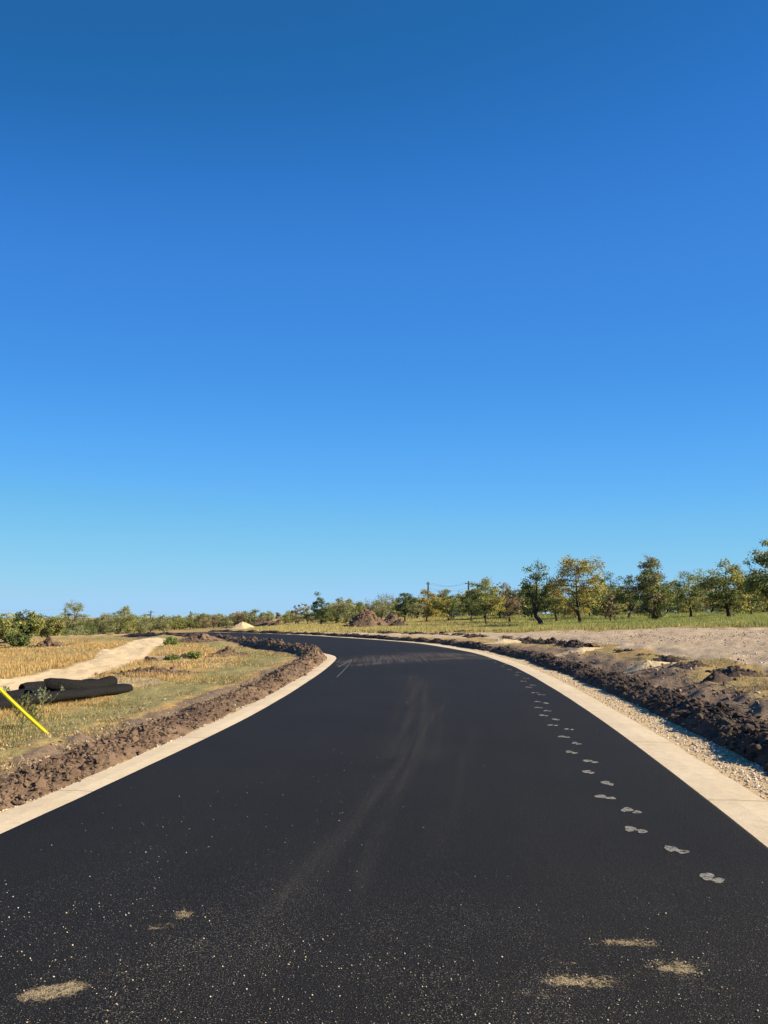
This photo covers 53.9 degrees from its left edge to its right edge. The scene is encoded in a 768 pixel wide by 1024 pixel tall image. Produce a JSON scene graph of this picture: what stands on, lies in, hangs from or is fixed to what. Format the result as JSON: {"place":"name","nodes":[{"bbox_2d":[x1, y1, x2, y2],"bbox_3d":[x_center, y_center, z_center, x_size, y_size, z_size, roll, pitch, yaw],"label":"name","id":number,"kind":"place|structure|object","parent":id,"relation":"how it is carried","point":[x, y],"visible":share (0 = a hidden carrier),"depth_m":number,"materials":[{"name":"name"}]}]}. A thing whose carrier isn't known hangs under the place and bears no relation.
{"place":"outdoors","nodes":[
{"label":"outdoors","id":0,"kind":"place"},
{"bbox_2d":[0,637,165,691],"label":"dirt path","id":1,"kind":"structure","parent":0,"point":[125,654],"depth_m":26.79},
{"bbox_2d":[0,637,292,759],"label":"dry grass","id":2,"kind":"structure","parent":0,"point":[52,662],"depth_m":24.16,"materials":[{"name":"beige plant"}]},
{"bbox_2d":[0,632,767,1023],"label":"road","id":3,"kind":"structure","parent":0,"point":[498,800],"depth_m":4.47,"materials":[{"name":"black asphalt"}]},
{"bbox_2d":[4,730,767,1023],"bbox_3d":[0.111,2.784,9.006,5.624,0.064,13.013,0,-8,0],"label":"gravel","id":4,"kind":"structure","parent":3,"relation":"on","point":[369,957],"depth_m":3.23,"materials":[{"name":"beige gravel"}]},
{"bbox_2d":[0,614,767,776],"bbox_3d":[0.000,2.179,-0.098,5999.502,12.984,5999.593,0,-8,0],"label":"ground","id":5,"kind":"structure","parent":0,"point":[34,749],"depth_m":17.20,"materials":[{"name":"plant"}]},
{"bbox_2d":[0,616,20,640],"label":"oak tree","id":6,"kind":"object","parent":5,"relation":"on","point":[6,624],"visible":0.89,"depth_m":60.81,"materials":[{"name":"green plant"}]},
{"bbox_2d":[2,632,31,646],"bbox_3d":[-28.661,10.098,59.178,2.292,1.452,1.985,-6,-10,38],"label":"bush","id":7,"kind":"object","parent":5,"relation":"on","point":[18,639],"visible":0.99,"depth_m":58.62,"materials":[{"name":"green plant"}]},
{"bbox_2d":[0,687,48,733],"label":"marker pole","id":8,"kind":"object","parent":5,"relation":"on","point":[22,710],"visible":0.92,"depth_m":10.40,"materials":[{"name":"yellow plastic"}]},
{"bbox_2d":[10,691,42,729],"bbox_3d":[-5.112,2.846,10.811,0.415,0.573,0.541,5,-10,-35],"label":"weed","id":9,"kind":"object","parent":5,"relation":"on","point":[22,698],"visible":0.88,"depth_m":10.78,"materials":[{"name":"green plant"}]},
{"bbox_2d":[11,609,45,637],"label":"oak tree","id":10,"kind":"object","parent":5,"relation":"on","point":[30,625],"visible":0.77,"depth_m":65.06,"materials":[{"name":"green plant"}]},
{"bbox_2d":[18,681,43,688],"bbox_3d":[-7.266,3.707,16.034,0.393,0.238,0.981,-7,-10,41],"label":"fabric tube","id":11,"kind":"object","parent":5,"relation":"on","point":[36,684],"visible":0.24,"depth_m":15.75,"materials":[{"name":"black fabric"}]},
{"bbox_2d":[27,703,43,726],"bbox_3d":[-5.088,2.967,10.944,0.272,0.370,0.318,0,-8,0],"label":"weed","id":12,"kind":"object","parent":5,"relation":"on","point":[31,710],"visible":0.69,"depth_m":10.98,"materials":[{"name":"green plant"}]},
{"bbox_2d":[32,686,57,709],"bbox_3d":[-5.968,3.286,13.299,0.361,0.441,0.365,7,-11,-42],"label":"weed","id":13,"kind":"object","parent":5,"relation":"on","point":[40,696],"visible":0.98,"depth_m":13.29,"materials":[{"name":"green plant"}]},
{"bbox_2d":[34,616,65,637],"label":"oak tree","id":14,"kind":"object","parent":5,"relation":"on","point":[53,624],"visible":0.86,"depth_m":74.78,"materials":[{"name":"green plant"}]},
{"bbox_2d":[26,636,73,647],"bbox_3d":[-21.128,8.309,47.660,3.096,0.993,1.743,0,-8,0],"label":"dirt mound","id":15,"kind":"object","parent":5,"relation":"on","point":[48,641],"visible":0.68,"depth_m":47.33,"materials":[{"name":"brown soil"}]},
{"bbox_2d":[0,684,130,709],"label":"fabric tube","id":16,"kind":"object","parent":5,"relation":"on","point":[69,695],"visible":0.79,"depth_m":14.41,"materials":[{"name":"black fabric"}]},
{"bbox_2d":[43,676,117,690],"bbox_3d":[-6.030,3.449,15.092,0.439,0.344,1.655,-5,-9,33],"label":"fabric tube","id":17,"kind":"object","parent":16,"relation":"on","point":[52,684],"visible":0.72,"depth_m":14.76,"materials":[{"name":"black fabric"}]},
{"bbox_2d":[0,683,132,697],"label":"fabric tube","id":18,"kind":"object","parent":5,"relation":"on","point":[17,692],"visible":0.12,"depth_m":14.59,"materials":[{"name":"black fabric"}]},
{"bbox_2d":[56,600,87,629],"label":"oak tree","id":19,"kind":"object","parent":5,"relation":"on","point":[75,620],"visible":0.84,"depth_m":148.29,"materials":[{"name":"green plant"}]},
{"bbox_2d":[69,619,98,634],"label":"oak tree","id":20,"kind":"object","parent":5,"relation":"on","point":[89,625],"visible":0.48,"depth_m":133.74,"materials":[{"name":"green plant"}]},
{"bbox_2d":[93,613,115,633],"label":"oak tree","id":21,"kind":"object","parent":5,"relation":"on","point":[101,626],"visible":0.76,"depth_m":143.96,"materials":[{"name":"green plant"}]},
{"bbox_2d":[103,605,137,633],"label":"oak tree","id":22,"kind":"object","parent":5,"relation":"on","point":[121,618],"visible":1,"depth_m":139.89,"materials":[{"name":"green plant"}]},
{"bbox_2d":[0,609,264,636],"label":"woods","id":23,"kind":"object","parent":5,"relation":"on","point":[205,620],"visible":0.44,"depth_m":218.06,"materials":[{"name":"green plant"}]},
{"bbox_2d":[130,618,153,632],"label":"oak tree","id":24,"kind":"object","parent":5,"relation":"on","point":[141,628],"visible":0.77,"depth_m":172.41,"materials":[{"name":"green plant"}]},
{"bbox_2d":[94,666,201,675],"bbox_3d":[-6.620,4.560,21.429,3.210,0.386,1.450,0,-8,0],"label":"dirt mound","id":25,"kind":"object","parent":5,"relation":"on","point":[153,669],"visible":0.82,"depth_m":21.22,"materials":[{"name":"brown soil"}]},
{"bbox_2d":[156,619,169,630],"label":"oak tree","id":26,"kind":"object","parent":5,"relation":"on","point":[163,626],"visible":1,"depth_m":212.26,"materials":[{"name":"green plant"}]},
{"bbox_2d":[0,631,326,811],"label":"dirt bank","id":27,"kind":"structure","parent":5,"relation":"on","point":[53,773],"depth_m":9.83,"materials":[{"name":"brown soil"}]},
{"bbox_2d":[143,653,185,661],"bbox_3d":[-8.724,5.739,29.715,0.992,0.274,3.085,-2,-8,11],"label":"clod row","id":28,"kind":"object","parent":5,"relation":"on","point":[156,659],"visible":0.47,"depth_m":28.57,"materials":[{"name":"brown soil"}]},
{"bbox_2d":[163,636,179,644],"bbox_3d":[-11.471,7.025,40.724,0.871,0.672,0.821,6,-10,-37],"label":"bush","id":29,"kind":"object","parent":5,"relation":"on","point":[171,640],"visible":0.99,"depth_m":40.60,"materials":[{"name":"green plant"}]},
{"bbox_2d":[164,654,182,659],"bbox_3d":[-8.085,5.622,28.827,0.675,0.387,0.811,7,-10,-41],"label":"bush","id":30,"kind":"object","parent":5,"relation":"on","point":[171,657],"visible":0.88,"depth_m":28.64,"materials":[{"name":"green plant"}]},
{"bbox_2d":[185,650,201,659],"bbox_3d":[-7.455,5.651,29.486,0.651,0.485,0.780,2,-8,-12],"label":"bush","id":31,"kind":"object","parent":5,"relation":"on","point":[191,655],"visible":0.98,"depth_m":29.32,"materials":[{"name":"green plant"}]},
{"bbox_2d":[179,633,227,642],"bbox_3d":[-11.431,7.890,46.941,4.832,0.798,3.110,0,-8,0],"label":"dirt mound","id":32,"kind":"object","parent":5,"relation":"on","point":[199,637],"visible":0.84,"depth_m":46.27,"materials":[{"name":"brown soil"}]},
{"bbox_2d":[217,615,233,628],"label":"oak tree","id":33,"kind":"object","parent":5,"relation":"on","point":[228,621],"visible":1,"depth_m":202.54,"materials":[{"name":"green plant"}]},
{"bbox_2d":[205,646,250,657],"bbox_3d":[-6.601,5.926,31.875,1.871,0.554,1.356,5,-9,-31],"label":"dirt mound","id":34,"kind":"object","parent":5,"relation":"on","point":[228,650],"visible":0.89,"depth_m":31.71,"materials":[{"name":"brown soil"}]},
{"bbox_2d":[229,622,252,629],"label":"sand pile","id":35,"kind":"object","parent":5,"relation":"on","point":[242,625],"visible":0.9,"depth_m":147.00,"materials":[{"name":"beige sand"}]},
{"bbox_2d":[250,618,293,626],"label":"dirt mound","id":36,"kind":"object","parent":5,"relation":"on","point":[263,622],"visible":0.64,"depth_m":149.27,"materials":[{"name":"brown soil"}]},
{"bbox_2d":[275,612,281,624],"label":"oak tree","id":37,"kind":"object","parent":5,"relation":"on","point":[277,616],"visible":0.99,"depth_m":148.38,"materials":[{"name":"green plant"}]},
{"bbox_2d":[290,605,301,623],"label":"oak tree","id":38,"kind":"object","parent":5,"relation":"on","point":[298,621],"visible":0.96,"depth_m":114.85,"materials":[{"name":"green plant"}]},
{"bbox_2d":[299,602,312,623],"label":"oak tree","id":39,"kind":"object","parent":5,"relation":"on","point":[307,609],"visible":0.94,"depth_m":112.78,"materials":[{"name":"green plant"}]},
{"bbox_2d":[309,591,332,623],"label":"oak tree","id":40,"kind":"object","parent":5,"relation":"on","point":[322,611],"visible":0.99,"depth_m":110.58,"materials":[{"name":"green plant"}]},
{"bbox_2d":[326,605,346,622],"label":"oak tree","id":41,"kind":"object","parent":5,"relation":"on","point":[336,620],"visible":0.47,"depth_m":138.40,"materials":[{"name":"green plant"}]},
{"bbox_2d":[331,600,356,622],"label":"oak tree","id":42,"kind":"object","parent":5,"relation":"on","point":[342,608],"visible":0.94,"depth_m":126.42,"materials":[{"name":"green plant"}]},
{"bbox_2d":[343,609,388,626],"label":"dirt mound","id":43,"kind":"object","parent":5,"relation":"on","point":[366,617],"visible":0.96,"depth_m":94.93,"materials":[{"name":"brown soil"}]},
{"bbox_2d":[257,595,481,622],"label":"woods","id":44,"kind":"object","parent":5,"relation":"on","point":[416,611],"visible":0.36,"depth_m":166.77,"materials":[{"name":"green plant"}]},
{"bbox_2d":[359,591,403,618],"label":"oak tree","id":45,"kind":"object","parent":5,"relation":"on","point":[381,609],"visible":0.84,"depth_m":130.30,"materials":[{"name":"green plant"}]},
{"bbox_2d":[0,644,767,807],"bbox_3d":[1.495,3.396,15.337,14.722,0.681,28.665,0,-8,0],"label":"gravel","id":46,"kind":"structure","parent":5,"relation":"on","point":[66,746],"depth_m":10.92,"materials":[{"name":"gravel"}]},
{"bbox_2d":[44,603,725,622],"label":"woods","id":47,"kind":"object","parent":5,"relation":"on","point":[707,609],"visible":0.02,"depth_m":347.86,"materials":[{"name":"green plant"}]},
{"bbox_2d":[384,613,408,624],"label":"dirt mound","id":48,"kind":"object","parent":5,"relation":"on","point":[390,618],"visible":0.52,"depth_m":99.36,"materials":[{"name":"brown soil"}]},
{"bbox_2d":[388,619,409,626],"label":"dirt mound","id":49,"kind":"object","parent":5,"relation":"on","point":[398,622],"visible":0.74,"depth_m":92.53,"materials":[{"name":"brown soil"}]},
{"bbox_2d":[392,592,416,621],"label":"oak tree","id":50,"kind":"object","parent":5,"relation":"on","point":[399,607],"visible":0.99,"depth_m":114.64,"materials":[{"name":"green plant"}]},
{"bbox_2d":[356,630,487,637],"bbox_3d":[2.147,10.070,63.051,2.742,0.508,30.938,3,-8,-20],"label":"clod row","id":51,"kind":"object","parent":5,"relation":"on","point":[468,635],"visible":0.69,"depth_m":57.22,"materials":[{"name":"brown soil"}]},
{"bbox_2d":[414,588,445,621],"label":"oak tree","id":52,"kind":"object","parent":5,"relation":"on","point":[430,610],"visible":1,"depth_m":108.66,"materials":[{"name":"green plant"}]},
{"bbox_2d":[437,589,462,620],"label":"oak tree","id":53,"kind":"object","parent":5,"relation":"on","point":[447,612],"visible":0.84,"depth_m":110.92,"materials":[{"name":"green plant"}]},
{"bbox_2d":[459,588,480,621],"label":"oak tree","id":54,"kind":"object","parent":5,"relation":"on","point":[465,609],"visible":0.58,"depth_m":103.97,"materials":[{"name":"green plant"}]},
{"bbox_2d":[439,629,510,633],"bbox_3d":[7.718,9.647,60.952,2.145,0.484,8.672,5,-9,-34],"label":"clod row","id":55,"kind":"object","parent":5,"relation":"on","point":[495,630],"visible":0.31,"depth_m":62.47,"materials":[{"name":"brown soil"}]},
{"bbox_2d":[466,576,506,624],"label":"oak tree","id":56,"kind":"object","parent":5,"relation":"on","point":[489,606],"visible":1,"depth_m":92.11,"materials":[{"name":"green plant"}]},
{"bbox_2d":[209,629,767,774],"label":"dirt bank","id":57,"kind":"structure","parent":5,"relation":"on","point":[736,729],"depth_m":12.59,"materials":[{"name":"black soil"}]},
{"bbox_2d":[484,639,521,644],"bbox_3d":[6.600,7.090,41.180,2.563,0.338,1.628,0,-8,0],"label":"sand pile","id":58,"kind":"object","parent":5,"relation":"on","point":[504,641],"visible":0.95,"depth_m":40.75,"materials":[{"name":"beige sand"}]},
{"bbox_2d":[491,582,523,621],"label":"oak tree","id":59,"kind":"object","parent":5,"relation":"on","point":[515,601],"visible":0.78,"depth_m":98.46,"materials":[{"name":"green plant"}]},
{"bbox_2d":[249,610,767,632],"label":"tall grass","id":60,"kind":"structure","parent":5,"relation":"on","point":[701,619],"depth_m":77.41,"materials":[{"name":"green plant"}]},
{"bbox_2d":[513,560,556,624],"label":"oak tree","id":61,"kind":"object","parent":5,"relation":"on","point":[536,601],"visible":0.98,"depth_m":78.31,"materials":[{"name":"green plant"}]},
{"bbox_2d":[543,576,569,621],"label":"oak tree","id":62,"kind":"object","parent":5,"relation":"on","point":[554,609],"visible":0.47,"depth_m":95.06,"materials":[{"name":"green plant"}]},
{"bbox_2d":[546,555,608,622],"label":"oak tree","id":63,"kind":"object","parent":5,"relation":"on","point":[569,565],"visible":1,"depth_m":75.99,"materials":[{"name":"green plant"}]},
{"bbox_2d":[554,647,602,656],"bbox_3d":[7.234,5.198,27.797,2.706,0.478,1.412,0,-8,0],"label":"sand pile","id":64,"kind":"object","parent":5,"relation":"on","point":[581,650],"visible":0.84,"depth_m":27.65,"materials":[{"name":"beige sand"}]},
{"bbox_2d":[585,571,626,617],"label":"oak tree","id":65,"kind":"object","parent":5,"relation":"on","point":[605,597],"visible":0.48,"depth_m":103.45,"materials":[{"name":"green plant"}]},
{"bbox_2d":[601,595,619,620],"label":"oak tree","id":66,"kind":"object","parent":5,"relation":"on","point":[610,612],"visible":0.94,"depth_m":81.11,"materials":[{"name":"green plant"}]},
{"bbox_2d":[455,579,767,618],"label":"woods","id":67,"kind":"object","parent":5,"relation":"on","point":[525,604],"visible":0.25,"depth_m":118.23,"materials":[{"name":"green plant"}]},
{"bbox_2d":[608,575,644,616],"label":"oak tree","id":68,"kind":"object","parent":5,"relation":"on","point":[621,598],"visible":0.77,"depth_m":97.42,"materials":[{"name":"green plant"}]},
{"bbox_2d":[623,660,675,673],"bbox_3d":[6.679,3.985,19.227,1.491,0.446,1.100,0,-8,0],"label":"sand pile","id":69,"kind":"object","parent":5,"relation":"on","point":[644,664],"visible":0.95,"depth_m":19.02,"materials":[{"name":"beige sand"}]},
{"bbox_2d":[539,647,767,715],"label":"gravel","id":70,"kind":"structure","parent":5,"relation":"on","point":[737,693],"depth_m":15.21,"materials":[{"name":"gravel"}]},
{"bbox_2d":[629,553,683,619],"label":"oak tree","id":71,"kind":"object","parent":5,"relation":"on","point":[653,603],"visible":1,"depth_m":69.25,"materials":[{"name":"green plant"}]},
{"bbox_2d":[608,669,767,715],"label":"clod row","id":72,"kind":"object","parent":5,"relation":"on","point":[687,688],"visible":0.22,"depth_m":14.27,"materials":[{"name":"brown soil"}]},
{"bbox_2d":[667,568,711,616],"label":"oak tree","id":73,"kind":"object","parent":5,"relation":"on","point":[686,604],"visible":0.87,"depth_m":90.86,"materials":[{"name":"green plant"}]},
{"bbox_2d":[613,648,767,676],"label":"clod row","id":74,"kind":"object","parent":5,"relation":"on","point":[733,671],"visible":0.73,"depth_m":17.25,"materials":[{"name":"black soil"}]},
{"bbox_2d":[698,670,737,683],"bbox_3d":[6.452,3.272,14.695,0.874,0.368,0.410,0,-8,0],"label":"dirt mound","id":75,"kind":"object","parent":5,"relation":"on","point":[716,677],"visible":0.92,"depth_m":14.63,"materials":[{"name":"brown soil"}]},
{"bbox_2d":[696,558,763,616],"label":"oak tree","id":76,"kind":"object","parent":5,"relation":"on","point":[732,598],"visible":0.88,"depth_m":65.08,"materials":[{"name":"green plant"}]},
{"bbox_2d":[733,569,765,614],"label":"oak tree","id":77,"kind":"object","parent":5,"relation":"on","point":[749,606],"visible":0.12,"depth_m":90.86,"materials":[{"name":"green plant"}]},
{"bbox_2d":[741,538,767,606],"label":"oak tree","id":78,"kind":"object","parent":5,"relation":"on","point":[751,585],"visible":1,"depth_m":56.01,"materials":[{"name":"green plant"}]},
{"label":"utility pole","id":79,"kind":"object","parent":5,"relation":"on","visible":0},
{"bbox_2d":[8,609,189,616],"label":"power line","id":80,"kind":"object","parent":79,"relation":"attached to","point":[71,609],"visible":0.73,"depth_m":230.33,"materials":[{"name":"metal"}]},
{"bbox_2d":[0,634,767,812],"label":"road shoulder","id":81,"kind":"object","parent":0,"point":[701,758],"visible":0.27,"depth_m":10.62},
{"bbox_2d":[0,636,336,833],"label":"kerb","id":82,"kind":"structure","parent":81,"relation":"on","point":[17,816],"depth_m":8.08,"materials":[{"name":"concrete"}]},
{"bbox_2d":[225,632,767,846],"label":"kerb","id":83,"kind":"structure","parent":81,"relation":"on","point":[742,806],"depth_m":8.09,"materials":[{"name":"concrete"}]},
{"bbox_2d":[427,643,767,800],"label":"gravel","id":84,"kind":"structure","parent":81,"relation":"on","point":[751,764],"depth_m":9.61,"materials":[{"name":"beige gravel"}]},
{"bbox_2d":[0,0,767,617],"label":"sky","id":85,"kind":"structure","parent":0,"point":[355,300],"materials":[{"name":"blue"}]},
{"bbox_2d":[294,627,767,674],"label":"gravel ground","id":86,"kind":"structure","parent":0,"point":[696,649],"depth_m":29.43,"materials":[{"name":"beige gravel"}]},
{"bbox_2d":[500,635,600,647],"bbox_3d":[7.741,6.361,37.579,1.252,0.478,18.477,0,-8,-1],"label":"clod row","id":87,"kind":"object","parent":86,"relation":"on","point":[574,643],"visible":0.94,"depth_m":34.26,"materials":[{"name":"black soil"}]}
]}

